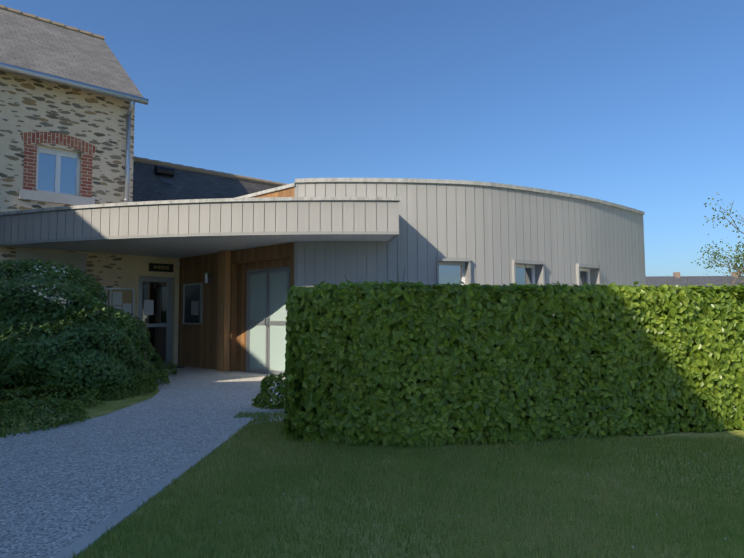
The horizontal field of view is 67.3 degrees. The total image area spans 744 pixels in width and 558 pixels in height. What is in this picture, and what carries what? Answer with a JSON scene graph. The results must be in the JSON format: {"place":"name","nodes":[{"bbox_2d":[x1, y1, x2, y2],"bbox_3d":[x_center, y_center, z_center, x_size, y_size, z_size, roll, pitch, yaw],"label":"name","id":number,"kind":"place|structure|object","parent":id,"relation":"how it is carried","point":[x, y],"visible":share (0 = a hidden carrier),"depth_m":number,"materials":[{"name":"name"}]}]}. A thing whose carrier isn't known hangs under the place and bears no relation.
{"place":"outdoors","nodes":[
{"label":"outdoors","id":0,"kind":"place"},
{"bbox_2d":[32,266,66,308],"bbox_3d":[-6.733,0.240,11.675,0.497,1.010,0.464,0,-4,2],"label":"window glass","id":1,"kind":"object","parent":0,"point":[53,288],"depth_m":11.75,"materials":[{"name":"glass"}]},
{"bbox_2d":[29,263,70,305],"bbox_3d":[-6.734,0.240,11.677,0.800,1.130,0.075,3,-5,-41],"label":"window frame","id":2,"kind":"object","parent":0,"point":[48,288],"visible":0.08,"depth_m":11.69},
{"bbox_2d":[133,161,277,201],"bbox_3d":[-2.217,-1.716,19.001,13.122,2.678,5.500,3,-5,-41],"label":"roof slate","id":3,"kind":"object","parent":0,"point":[149,184],"depth_m":15.63,"materials":[{"name":"grey stone"}]},
{"bbox_2d":[0,5,286,186],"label":"ridge tiles","id":4,"kind":"object","parent":3,"relation":"on","point":[177,166],"visible":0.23,"depth_m":15.87,"materials":[{"name":"tile"}]},
{"bbox_2d":[154,165,174,176],"bbox_3d":[-5.761,-2.987,15.503,0.480,0.247,0.260,3,-5,-41],"label":"roof vent hood","id":5,"kind":"object","parent":3,"relation":"on","point":[164,171],"visible":0.91,"depth_m":15.41,"materials":[{"name":"grey metal"}]},
{"bbox_2d":[160,177,173,183],"bbox_3d":[-5.627,-2.698,15.333,0.340,0.188,0.200,3,-5,-41],"label":"skylight","id":6,"kind":"object","parent":3,"relation":"on","point":[166,180],"visible":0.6,"depth_m":15.33,"materials":[{"name":"grey"}]},
{"bbox_2d":[0,0,743,276],"label":"sky","id":7,"kind":"structure","parent":0,"point":[636,104],"materials":[{"name":"blue"}]},
{"bbox_2d":[11,395,743,557],"bbox_3d":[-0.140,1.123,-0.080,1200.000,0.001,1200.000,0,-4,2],"label":"lawn","id":8,"kind":"structure","parent":0,"point":[734,432],"depth_m":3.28,"materials":[{"name":"green plant"}]},
{"bbox_2d":[0,383,159,434],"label":"grass strip","id":9,"kind":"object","parent":8,"relation":"on","point":[112,405],"depth_m":7.12,"materials":[{"name":"green plant"}]},
{"bbox_2d":[0,287,74,388],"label":"shrub","id":10,"kind":"object","parent":9,"relation":"on","point":[29,308],"visible":0.15,"depth_m":8.66,"materials":[{"name":"green plant"}]},
{"bbox_2d":[19,325,130,395],"bbox_3d":[-4.539,1.221,8.567,1.512,1.026,1.800,0,-4,2],"label":"shrub","id":11,"kind":"object","parent":9,"relation":"on","point":[63,349],"visible":0.02,"depth_m":7.98,"materials":[{"name":"green plant"}]},
{"bbox_2d":[0,259,162,399],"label":"shrub leaves","id":12,"kind":"object","parent":9,"relation":"on","point":[23,339],"visible":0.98,"depth_m":8.13,"materials":[{"name":"green plant"}]},
{"bbox_2d":[0,361,176,437],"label":"ground cover leaves","id":13,"kind":"object","parent":9,"relation":"on","point":[92,396],"visible":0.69,"depth_m":6.68,"materials":[{"name":"green plant"}]},
{"bbox_2d":[0,366,284,557],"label":"path","id":14,"kind":"structure","parent":8,"relation":"on","point":[63,487],"depth_m":4.60,"materials":[{"name":"grey gravel"}]},
{"bbox_2d":[0,69,134,211],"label":"old stone wall","id":15,"kind":"structure","parent":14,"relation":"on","point":[33,104],"depth_m":11.87,"materials":[{"name":"beige stone"}]},
{"bbox_2d":[15,189,94,301],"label":"granite blocks","id":16,"kind":"structure","parent":15,"relation":"attached to","point":[77,260],"depth_m":11.64,"materials":[{"name":"grey stone"}]},
{"bbox_2d":[23,144,92,197],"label":"brick jambs","id":17,"kind":"object","parent":15,"relation":"attached to","point":[30,161],"visible":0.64,"depth_m":11.49,"materials":[{"name":"red brick"}]},
{"bbox_2d":[37,144,81,195],"bbox_3d":[-6.634,-2.271,11.825,0.840,0.980,0.120,3,-5,-41],"label":"window reveal","id":18,"kind":"object","parent":17,"relation":"attached to","point":[71,151],"depth_m":12.05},
{"bbox_2d":[35,146,79,195],"bbox_3d":[-6.682,-2.267,11.879,0.840,0.980,0.075,3,-5,-41],"label":"window frame","id":19,"kind":"object","parent":18,"relation":"attached to","point":[58,153],"visible":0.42,"depth_m":11.86,"materials":[{"name":"white plastic"}]},
{"bbox_2d":[38,153,76,193],"bbox_3d":[-6.680,-2.268,11.877,0.526,0.860,0.491,0,-4,2],"label":"window glass","id":20,"kind":"object","parent":19,"relation":"attached to","point":[46,174],"depth_m":11.84,"materials":[{"name":"blue"}]},
{"bbox_2d":[20,132,96,155],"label":"brick arch","id":21,"kind":"structure","parent":15,"relation":"attached to","point":[57,138],"depth_m":11.79,"materials":[{"name":"red brick"}]},
{"bbox_2d":[0,246,121,287],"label":"old stone wall","id":22,"kind":"structure","parent":15,"relation":"attached to","point":[104,269],"depth_m":12.22,"materials":[{"name":"beige stone"}]},
{"bbox_2d":[93,287,134,318],"bbox_3d":[-5.753,0.541,12.277,1.010,0.700,0.060,3,-5,-41],"label":"notice board frame","id":23,"kind":"object","parent":22,"relation":"attached to","point":[132,289],"visible":0.44,"depth_m":12.47,"materials":[{"name":"grey metal"}]},
{"bbox_2d":[96,289,131,316],"bbox_3d":[-5.763,0.542,12.288,0.687,0.630,0.641,0,-4,2],"label":"notice board","id":24,"kind":"object","parent":23,"relation":"in","point":[126,296],"visible":0.2,"depth_m":12.48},
{"bbox_2d":[97,290,130,312],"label":"posted notices","id":25,"kind":"object","parent":24,"relation":"attached to","point":[117,298],"visible":0.43,"depth_m":12.41,"materials":[{"name":"white paper"}]},
{"bbox_2d":[0,9,143,97],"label":"roof slate","id":26,"kind":"object","parent":15,"relation":"on","point":[34,44],"visible":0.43,"depth_m":12.99,"materials":[{"name":"grey stone"}]},
{"bbox_2d":[0,62,148,201],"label":"gutter and downpipe","id":27,"kind":"object","parent":15,"relation":"attached to","point":[132,99],"visible":0.92,"depth_m":12.09,"materials":[{"name":"silver metal"}]},
{"bbox_2d":[121,255,179,365],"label":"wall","id":28,"kind":"structure","parent":15,"relation":"attached to","point":[134,268],"depth_m":12.85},
{"bbox_2d":[138,276,172,365],"bbox_3d":[-5.102,0.994,13.078,0.840,2.100,0.070,3,-5,-41],"label":"door frame","id":29,"kind":"object","parent":28,"relation":"in","point":[168,324],"visible":0.44,"depth_m":13.24,"materials":[{"name":"grey metal"}]},
{"bbox_2d":[142,282,166,361],"bbox_3d":[-5.092,1.000,13.066,0.427,1.865,0.398,0,-4,2],"label":"door glass","id":30,"kind":"object","parent":29,"relation":"in","point":[156,292],"visible":0.8,"depth_m":13.12,"materials":[{"name":"glass"}]},
{"bbox_2d":[144,300,153,314],"bbox_3d":[-5.188,0.663,12.996,0.161,0.350,0.150,0,-4,2],"label":"paper notice","id":31,"kind":"object","parent":30,"relation":"attached to","point":[148,307],"visible":1,"depth_m":13.00,"materials":[{"name":"white paper"}]},
{"bbox_2d":[149,263,172,271],"bbox_3d":[-4.933,-0.265,13.085,0.570,0.190,0.020,3,-5,-41],"label":"entrance sign","id":32,"kind":"object","parent":28,"relation":"attached to","point":[159,269],"visible":0.86,"depth_m":13.06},
{"bbox_2d":[153,276,174,364],"bbox_3d":[-5.039,0.988,13.007,0.840,2.100,0.140,3,-5,-41],"label":"door surround","id":33,"kind":"object","parent":28,"relation":"attached to","point":[173,313],"visible":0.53,"depth_m":13.28,"materials":[{"name":"black metal"}]},
{"bbox_2d":[0,200,398,242],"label":"canopy fascia panels","id":34,"kind":"object","parent":15,"relation":"attached to","point":[153,222],"visible":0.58,"depth_m":9.78,"materials":[{"name":"grey metal"}]},
{"bbox_2d":[4,201,387,240],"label":"cladding seams","id":35,"kind":"object","parent":34,"relation":"attached to","point":[199,219],"visible":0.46,"depth_m":9.74,"materials":[{"name":"grey metal"}]},
{"bbox_2d":[2,235,393,257],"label":"canopy soffit","id":36,"kind":"structure","parent":34,"relation":"attached to","point":[177,247],"depth_m":10.80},
{"bbox_2d":[0,231,398,245],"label":"fascia bottom trim","id":37,"kind":"structure","parent":34,"relation":"attached to","point":[395,233],"depth_m":9.75,"materials":[{"name":"grey metal"}]},
{"bbox_2d":[0,197,400,215],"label":"coping","id":38,"kind":"object","parent":34,"relation":"on","point":[207,201],"visible":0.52,"depth_m":9.77,"materials":[{"name":"grey metal"}]},
{"bbox_2d":[217,251,230,371],"bbox_3d":[-3.161,0.679,11.929,0.250,2.550,0.140,-4,-5,42],"label":"wood post","id":39,"kind":"object","parent":14,"relation":"on","point":[223,327],"visible":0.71,"depth_m":11.86,"materials":[{"name":"brown wood"}]},
{"bbox_2d":[178,187,294,371],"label":"wood wall","id":40,"kind":"structure","parent":14,"relation":"on","point":[197,345],"depth_m":12.20,"materials":[{"name":"brown wood"}]},
{"bbox_2d":[183,283,202,323],"bbox_3d":[-4.126,0.573,12.863,0.770,0.940,0.050,-4,-5,42],"label":"display case frame","id":41,"kind":"object","parent":40,"relation":"attached to","point":[201,301],"visible":0.77,"depth_m":12.63,"materials":[{"name":"grey metal"}]},
{"bbox_2d":[184,284,199,322],"bbox_3d":[-4.136,0.572,12.852,0.535,0.870,0.452,0,-4,2],"label":"display case glass","id":42,"kind":"object","parent":41,"relation":"in","point":[191,303],"visible":1,"depth_m":12.85,"materials":[{"name":"clear glass"}]},
{"bbox_2d":[205,273,209,282],"bbox_3d":[-3.655,-0.021,12.421,0.104,0.220,0.167,0,-4,2],"label":"wall lamp","id":43,"kind":"object","parent":40,"relation":"attached to","point":[207,279],"visible":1,"depth_m":12.35,"materials":[{"name":"silver metal"}]},
{"bbox_2d":[236,183,295,197],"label":"roof edge trim","id":44,"kind":"structure","parent":40,"relation":"on","point":[271,190],"depth_m":11.14,"materials":[{"name":"white metal"}]},
{"bbox_2d":[246,266,289,374],"bbox_3d":[-2.095,0.841,11.224,1.430,2.120,0.110,-4,-5,42],"label":"door frame","id":45,"kind":"object","parent":14,"relation":"on","point":[267,322],"visible":0.75,"depth_m":11.26,"materials":[{"name":"grey metal"}]},
{"bbox_2d":[250,272,286,370],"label":"door glass panels","id":46,"kind":"object","parent":45,"relation":"in","point":[278,296],"visible":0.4,"depth_m":11.22,"materials":[{"name":"glass"}]},
{"bbox_2d":[251,372,286,408],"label":"plant leaves","id":47,"kind":"object","parent":14,"relation":"on","point":[265,396],"visible":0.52,"depth_m":6.89,"materials":[{"name":"green plant"}]},
{"bbox_2d":[53,419,281,557],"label":"path kerb","id":48,"kind":"structure","parent":8,"relation":"on","point":[79,545],"depth_m":3.35,"materials":[{"name":"concrete"}]},
{"bbox_2d":[282,260,743,447],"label":"hedge","id":49,"kind":"object","parent":8,"relation":"on","point":[373,396],"depth_m":5.07,"materials":[{"name":"green plant"}]},
{"bbox_2d":[709,252,743,274],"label":"sparse tree branches","id":50,"kind":"object","parent":8,"relation":"on","point":[729,265],"visible":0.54,"depth_m":16.90,"materials":[{"name":"plant"}]},
{"bbox_2d":[691,230,743,284],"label":"sparse tree leaves","id":51,"kind":"object","parent":50,"relation":"attached to","point":[741,254],"visible":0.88,"depth_m":17.01,"materials":[{"name":"green plant"}]},
{"bbox_2d":[297,182,645,315],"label":"zinc wall panels","id":52,"kind":"object","parent":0,"point":[417,206],"visible":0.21,"depth_m":10.89,"materials":[{"name":"grey metal"}]},
{"bbox_2d":[294,183,297,286],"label":"zinc corner trim","id":53,"kind":"structure","parent":52,"relation":"attached to","point":[295,249],"depth_m":10.55,"materials":[{"name":"grey metal"}]},
{"bbox_2d":[295,178,644,214],"bbox_3d":[2.898,-1.797,12.046,9.143,0.075,1.476,1,-4,-23],"label":"roof coping","id":54,"kind":"object","parent":52,"relation":"on","point":[411,180],"visible":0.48,"depth_m":10.84,"materials":[{"name":"grey metal"}]},
{"bbox_2d":[315,182,643,285],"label":"cladding seams","id":55,"kind":"object","parent":52,"relation":"attached to","point":[484,237],"visible":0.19,"depth_m":10.94,"materials":[{"name":"grey metal"}]},
{"bbox_2d":[219,443,739,547],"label":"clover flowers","id":56,"kind":"object","parent":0,"point":[574,474],"visible":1,"depth_m":3.69,"materials":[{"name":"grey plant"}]},
{"bbox_2d":[646,276,743,286],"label":"house roofs","id":57,"kind":"structure","parent":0,"point":[682,280],"depth_m":69.98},
{"bbox_2d":[673,272,738,277],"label":"house chimneys","id":58,"kind":"object","parent":57,"relation":"on","point":[676,274],"visible":0.5,"depth_m":70.78,"materials":[{"name":"brick"}]},
{"bbox_2d":[703,192,743,284],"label":"sparse tree","id":59,"kind":"object","parent":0,"point":[722,217],"depth_m":14.87,"materials":[{"name":"green plant"}]},
{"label":"zinc","id":60,"kind":"object","parent":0,"visible":0},
{"bbox_2d":[436,257,470,284],"bbox_3d":[1.544,0.237,10.722,0.667,1.280,0.255,0,-4,-10],"label":"window surround","id":61,"kind":"object","parent":60,"relation":"attached to","point":[467,261],"visible":0.42,"depth_m":10.68,"materials":[{"name":"grey metal"}]},
{"bbox_2d":[439,262,464,284],"bbox_3d":[1.517,0.257,10.866,0.597,1.160,0.060,0,-4,-10],"label":"window frame","id":62,"kind":"object","parent":61,"relation":"in","point":[456,263],"visible":0.27,"depth_m":10.90,"materials":[{"name":"grey metal"}]},
{"bbox_2d":[439,265,461,284],"bbox_3d":[1.517,0.257,10.866,0.476,1.050,0.102,0,-4,2],"label":"window pane","id":63,"kind":"structure","parent":62,"relation":"in","point":[451,274],"depth_m":10.89,"materials":[{"name":"clear glass"}]},
{"bbox_2d":[512,259,544,284],"bbox_3d":[3.122,0.269,11.322,0.806,1.280,0.255,2,-4,-28],"label":"window surround","id":64,"kind":"object","parent":60,"relation":"attached to","point":[539,272],"visible":0.35,"depth_m":11.41,"materials":[{"name":"grey metal"}]},
{"bbox_2d":[516,265,534,283],"bbox_3d":[3.052,0.289,11.451,0.736,1.160,0.060,2,-4,-28],"label":"window frame","id":65,"kind":"object","parent":64,"relation":"in","point":[533,271],"visible":0.25,"depth_m":11.60,"materials":[{"name":"grey metal"}]},
{"bbox_2d":[516,267,531,285],"bbox_3d":[3.052,0.289,11.451,0.543,1.050,0.311,0,-4,2],"label":"window pane","id":66,"kind":"structure","parent":65,"relation":"in","point":[523,277],"depth_m":11.51,"materials":[{"name":"clear glass"}]},
{"bbox_2d":[576,263,600,285],"bbox_3d":[4.695,0.326,12.276,0.780,1.280,0.255,2,-5,-35],"label":"window surround","id":67,"kind":"object","parent":60,"relation":"attached to","point":[594,274],"visible":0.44,"depth_m":12.42,"materials":[{"name":"grey metal"}]},
{"bbox_2d":[580,268,589,283],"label":"window frame","id":68,"kind":"object","parent":67,"relation":"in","point":[588,272],"visible":0.15,"depth_m":12.57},
{"bbox_2d":[580,271,587,285],"bbox_3d":[4.611,0.345,12.396,0.482,1.050,0.359,0,-4,2],"label":"window pane","id":69,"kind":"structure","parent":68,"relation":"in","point":[583,274],"depth_m":12.51,"materials":[{"name":"clear glass"}]}
]}

